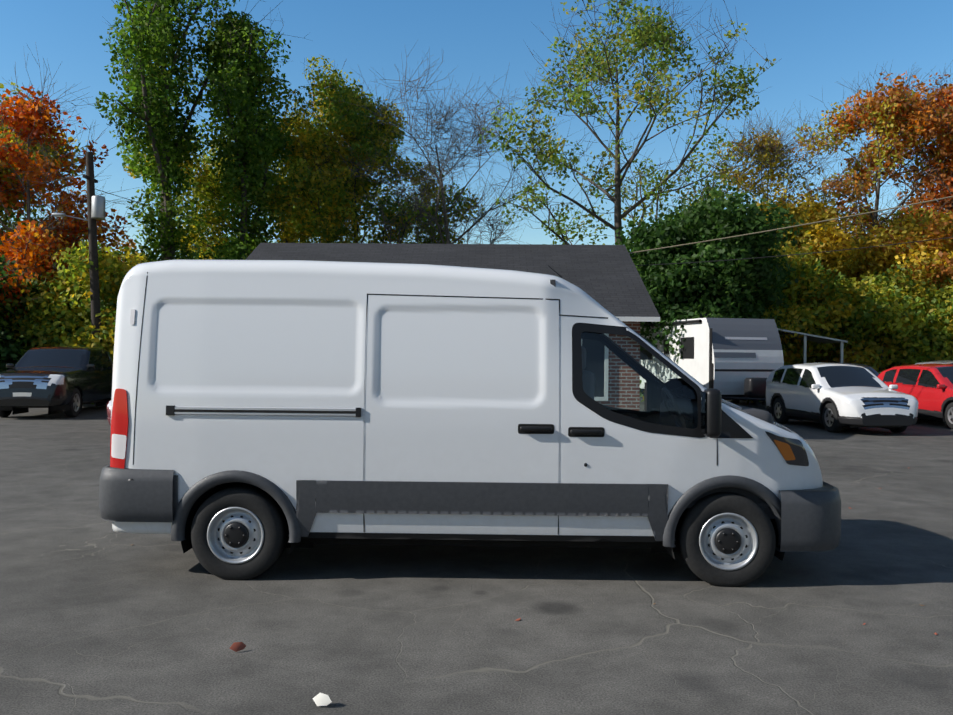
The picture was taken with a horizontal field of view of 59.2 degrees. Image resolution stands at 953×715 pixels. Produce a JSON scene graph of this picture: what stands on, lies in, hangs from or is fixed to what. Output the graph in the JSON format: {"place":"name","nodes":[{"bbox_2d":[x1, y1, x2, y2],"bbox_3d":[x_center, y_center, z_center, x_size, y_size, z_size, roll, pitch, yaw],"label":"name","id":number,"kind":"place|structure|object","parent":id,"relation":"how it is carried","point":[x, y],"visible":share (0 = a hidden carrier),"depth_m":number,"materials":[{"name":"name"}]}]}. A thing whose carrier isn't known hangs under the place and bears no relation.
{"place":"outdoors","nodes":[
{"label":"outdoors","id":0,"kind":"place"},
{"bbox_2d":[107,400,110,424],"bbox_3d":[-6.777,0.936,19.531,2.103,1.448,4.750,1,0,1],"label":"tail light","id":1,"kind":"object","parent":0,"point":[109,411],"visible":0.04,"depth_m":17.30,"materials":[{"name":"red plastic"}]},
{"bbox_2d":[245,243,659,409],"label":"brick building","id":2,"kind":"structure","parent":0,"point":[608,278],"depth_m":20.65,"materials":[{"name":"grey"}]},
{"bbox_2d":[0,394,952,714],"bbox_3d":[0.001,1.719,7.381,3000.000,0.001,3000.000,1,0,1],"label":"ground","id":3,"kind":"structure","parent":0,"point":[98,616],"depth_m":5.54,"materials":[{"name":"grey asphalt"}]},
{"bbox_2d":[0,337,25,370],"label":"bush","id":4,"kind":"object","parent":3,"relation":"on","point":[2,366],"visible":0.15,"depth_m":29.02,"materials":[{"name":"green plant"}]},
{"bbox_2d":[0,252,49,370],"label":"bush","id":5,"kind":"object","parent":3,"relation":"on","point":[6,336],"visible":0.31,"depth_m":29.69,"materials":[{"name":"green plant"}]},
{"bbox_2d":[0,340,49,369],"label":"bush","id":6,"kind":"object","parent":3,"relation":"on","point":[24,352],"visible":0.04,"depth_m":29.42,"materials":[{"name":"green plant"}]},
{"bbox_2d":[0,270,53,345],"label":"bush","id":7,"kind":"object","parent":3,"relation":"on","point":[21,298],"visible":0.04,"depth_m":30.18,"materials":[{"name":"green plant"}]},
{"bbox_2d":[0,82,104,276],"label":"tree","id":8,"kind":"object","parent":3,"relation":"on","point":[2,208],"visible":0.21,"depth_m":33.57,"materials":[{"name":"orange plant"}]},
{"bbox_2d":[0,346,112,416],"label":"black pickup truck","id":9,"kind":"object","parent":3,"relation":"on","point":[69,381],"visible":0.83,"depth_m":22.82,"materials":[{"name":"black metal"}]},
{"bbox_2d":[3,251,130,279],"bbox_3d":[-17.528,-1.289,36.184,7.829,6.538,8.592,1,0,1],"label":"bush","id":10,"kind":"object","parent":3,"relation":"on","point":[74,269],"depth_m":34.27,"materials":[{"name":"green plant"}]},
{"bbox_2d":[0,42,145,319],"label":"red maple tree","id":11,"kind":"object","parent":3,"relation":"on","point":[27,115],"visible":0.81,"depth_m":30.87,"materials":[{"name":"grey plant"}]},
{"bbox_2d":[0,238,147,362],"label":"bush","id":12,"kind":"object","parent":3,"relation":"on","point":[51,326],"visible":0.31,"depth_m":29.30,"materials":[{"name":"green plant"}]},
{"bbox_2d":[79,238,144,262],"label":"tree row","id":13,"kind":"object","parent":3,"relation":"on","point":[130,244],"depth_m":57.73,"materials":[{"name":"green plant"}]},
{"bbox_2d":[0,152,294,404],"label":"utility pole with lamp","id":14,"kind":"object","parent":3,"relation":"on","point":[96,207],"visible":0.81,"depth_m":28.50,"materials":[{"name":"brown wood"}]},
{"bbox_2d":[62,0,264,267],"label":"tree","id":15,"kind":"object","parent":3,"relation":"on","point":[152,31],"visible":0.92,"depth_m":37.63,"materials":[{"name":"green plant"}]},
{"bbox_2d":[149,232,272,260],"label":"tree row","id":16,"kind":"object","parent":3,"relation":"on","point":[194,256],"depth_m":56.86,"materials":[{"name":"green plant"}]},
{"bbox_2d":[184,245,247,259],"bbox_3d":[-11.758,-1.708,36.022,9.201,6.660,8.304,0,0,31],"label":"bush","id":17,"kind":"object","parent":3,"relation":"on","point":[244,256],"depth_m":37.00,"materials":[{"name":"green plant"}]},
{"bbox_2d":[229,642,245,651],"bbox_3d":[-1.382,1.676,4.862,0.100,0.058,0.013,1,-35,-29],"label":"fallen leaf","id":18,"kind":"object","parent":3,"relation":"on","point":[237,646],"visible":0.92,"depth_m":4.86,"materials":[{"name":"brown plant"}]},
{"bbox_2d":[174,0,316,259],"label":"tree","id":19,"kind":"object","parent":3,"relation":"on","point":[239,81],"visible":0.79,"depth_m":38.32,"materials":[{"name":"green plant"}]},
{"bbox_2d":[124,107,383,259],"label":"yellow tree","id":20,"kind":"object","parent":3,"relation":"on","point":[205,187],"visible":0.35,"depth_m":42.21,"materials":[{"name":"green plant"}]},
{"bbox_2d":[313,693,331,705],"bbox_3d":[-0.759,1.677,4.109,0.110,0.063,0.014,1,-30,21],"label":"litter scrap","id":21,"kind":"object","parent":3,"relation":"on","point":[320,699],"visible":0.92,"depth_m":4.11,"materials":[{"name":"white paper"}]},
{"bbox_2d":[258,55,492,243],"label":"tree","id":22,"kind":"object","parent":3,"relation":"on","point":[359,134],"visible":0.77,"depth_m":42.38,"materials":[{"name":"green plant"}]},
{"bbox_2d":[319,40,553,243],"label":"bare tree","id":23,"kind":"object","parent":3,"relation":"on","point":[440,180],"visible":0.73,"depth_m":40.13,"materials":[{"name":"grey plant"}]},
{"bbox_2d":[99,259,840,586],"bbox_3d":[-0.012,0.463,7.382,5.849,2.538,2.483,1,0,1],"label":"cargo van","id":24,"kind":"object","parent":3,"relation":"on","point":[264,413],"visible":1,"depth_m":6.39,"materials":[{"name":"white paint"}]},
{"bbox_2d":[34,462,937,634],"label":"fallen leaves","id":25,"kind":"object","parent":3,"relation":"on","point":[518,619],"visible":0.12,"depth_m":5.49,"materials":[{"name":"brown plant"}]},
{"bbox_2d":[475,0,780,244],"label":"tree","id":26,"kind":"object","parent":3,"relation":"on","point":[650,34],"visible":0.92,"depth_m":34.92,"materials":[{"name":"green plant"}]},
{"bbox_2d":[640,380,643,401],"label":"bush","id":27,"kind":"object","parent":3,"relation":"on","point":[642,395],"depth_m":31.56,"materials":[{"name":"green plant"}]},
{"bbox_2d":[613,185,803,361],"bbox_3d":[7.166,-2.057,30.834,8.705,7.704,6.690,1,0,1],"label":"dark tree","id":28,"kind":"object","parent":3,"relation":"on","point":[716,288],"visible":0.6,"depth_m":28.99,"materials":[{"name":"green plant"}]},
{"bbox_2d":[640,313,783,416],"bbox_3d":[7.857,0.126,29.295,2.590,3.338,8.474,1,0,-14],"label":"travel trailer","id":29,"kind":"object","parent":3,"relation":"on","point":[735,358],"visible":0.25,"depth_m":26.66,"materials":[{"name":"grey metal"}]},
{"bbox_2d":[732,400,764,404],"bbox_3d":[11.538,0.806,33.099,4.413,2.383,3.277,1,0,1],"label":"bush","id":30,"kind":"object","parent":3,"relation":"on","point":[756,402],"visible":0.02,"depth_m":32.39,"materials":[{"name":"green plant"}]},
{"bbox_2d":[649,99,893,241],"bbox_3d":[13.795,-5.326,40.708,11.464,14.332,9.505,1,0,1],"label":"tree","id":31,"kind":"object","parent":3,"relation":"on","point":[774,152],"visible":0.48,"depth_m":39.59,"materials":[{"name":"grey plant"}]},
{"bbox_2d":[731,230,833,402],"bbox_3d":[10.050,-1.873,33.878,6.702,7.372,8.672,0,0,-37],"label":"bush","id":32,"kind":"object","parent":3,"relation":"on","point":[795,322],"visible":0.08,"depth_m":31.37,"materials":[{"name":"green plant"}]},
{"bbox_2d":[765,347,828,401],"bbox_3d":[12.476,0.426,33.573,3.742,3.054,2.927,0,0,24],"label":"bush","id":33,"kind":"object","parent":3,"relation":"on","point":[807,360],"depth_m":32.63,"materials":[{"name":"green plant"}]},
{"bbox_2d":[777,328,847,363],"bbox_3d":[11.709,0.361,31.924,2.900,2.920,4.500,1,0,1],"label":"metal carport","id":34,"kind":"object","parent":3,"relation":"on","point":[806,337],"visible":0.23,"depth_m":29.78,"materials":[{"name":"grey metal"}]},
{"bbox_2d":[747,191,916,362],"bbox_3d":[14.199,-2.685,36.552,9.748,9.066,7.936,1,0,36],"label":"tree","id":35,"kind":"object","parent":3,"relation":"on","point":[830,236],"visible":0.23,"depth_m":34.84,"materials":[{"name":"yellow plant"}]},
{"bbox_2d":[766,363,917,431],"bbox_3d":[9.218,0.964,21.505,2.203,1.657,4.650,0,0,-5],"label":"white suv","id":36,"kind":"object","parent":3,"relation":"on","point":[833,397],"visible":1,"depth_m":20.55,"materials":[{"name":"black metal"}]},
{"bbox_2d":[829,362,878,375],"bbox_3d":[11.985,0.992,27.170,1.850,1.663,4.600,1,0,-1],"label":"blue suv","id":37,"kind":"object","parent":3,"relation":"on","point":[873,370],"visible":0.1,"depth_m":26.93,"materials":[{"name":"black metal"}]},
{"bbox_2d":[775,263,952,371],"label":"bush","id":38,"kind":"object","parent":3,"relation":"on","point":[861,313],"visible":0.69,"depth_m":31.70,"materials":[{"name":"green plant"}]},
{"bbox_2d":[775,61,952,246],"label":"rust oak tree","id":39,"kind":"object","parent":3,"relation":"on","point":[846,123],"visible":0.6,"depth_m":41.78,"materials":[{"name":"orange plant"}]},
{"bbox_2d":[834,336,909,371],"bbox_3d":[14.954,0.534,32.007,3.424,2.689,3.187,1,0,1],"label":"bush","id":40,"kind":"object","parent":3,"relation":"on","point":[847,356],"visible":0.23,"depth_m":31.42,"materials":[{"name":"green plant"}]},
{"bbox_2d":[837,60,952,228],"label":"orange tree","id":41,"kind":"object","parent":3,"relation":"on","point":[943,96],"visible":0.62,"depth_m":40.08,"materials":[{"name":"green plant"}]},
{"bbox_2d":[843,207,952,345],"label":"tree","id":42,"kind":"object","parent":3,"relation":"on","point":[911,227],"visible":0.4,"depth_m":34.41,"materials":[{"name":"yellow plant"}]},
{"bbox_2d":[867,323,929,369],"bbox_3d":[16.210,0.118,32.925,3.495,3.529,3.520,1,0,40],"label":"bush","id":43,"kind":"object","parent":3,"relation":"on","point":[916,345],"visible":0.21,"depth_m":31.54,"materials":[{"name":"green plant"}]},
{"bbox_2d":[877,363,952,428],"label":"red car","id":44,"kind":"object","parent":3,"relation":"on","point":[929,387],"visible":0.77,"depth_m":22.31,"materials":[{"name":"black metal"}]},
{"bbox_2d":[888,123,952,228],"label":"tree","id":45,"kind":"object","parent":3,"relation":"on","point":[917,198],"visible":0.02,"depth_m":40.19,"materials":[{"name":"orange plant"}]},
{"bbox_2d":[893,255,952,359],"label":"bush","id":46,"kind":"object","parent":3,"relation":"on","point":[948,289],"visible":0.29,"depth_m":32.07,"materials":[{"name":"green plant"}]},
{"bbox_2d":[916,360,952,363],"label":"silver suv","id":47,"kind":"object","parent":3,"relation":"on","point":[943,362],"visible":0.08,"depth_m":27.87,"materials":[{"name":"black metal"}]},
{"bbox_2d":[0,0,952,261],"label":"sky","id":48,"kind":"structure","parent":0,"point":[820,45],"materials":[{"name":"blue"}]},
{"bbox_2d":[629,196,952,265],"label":"power lines","id":49,"kind":"object","parent":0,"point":[791,227],"visible":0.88,"depth_m":20.89,"materials":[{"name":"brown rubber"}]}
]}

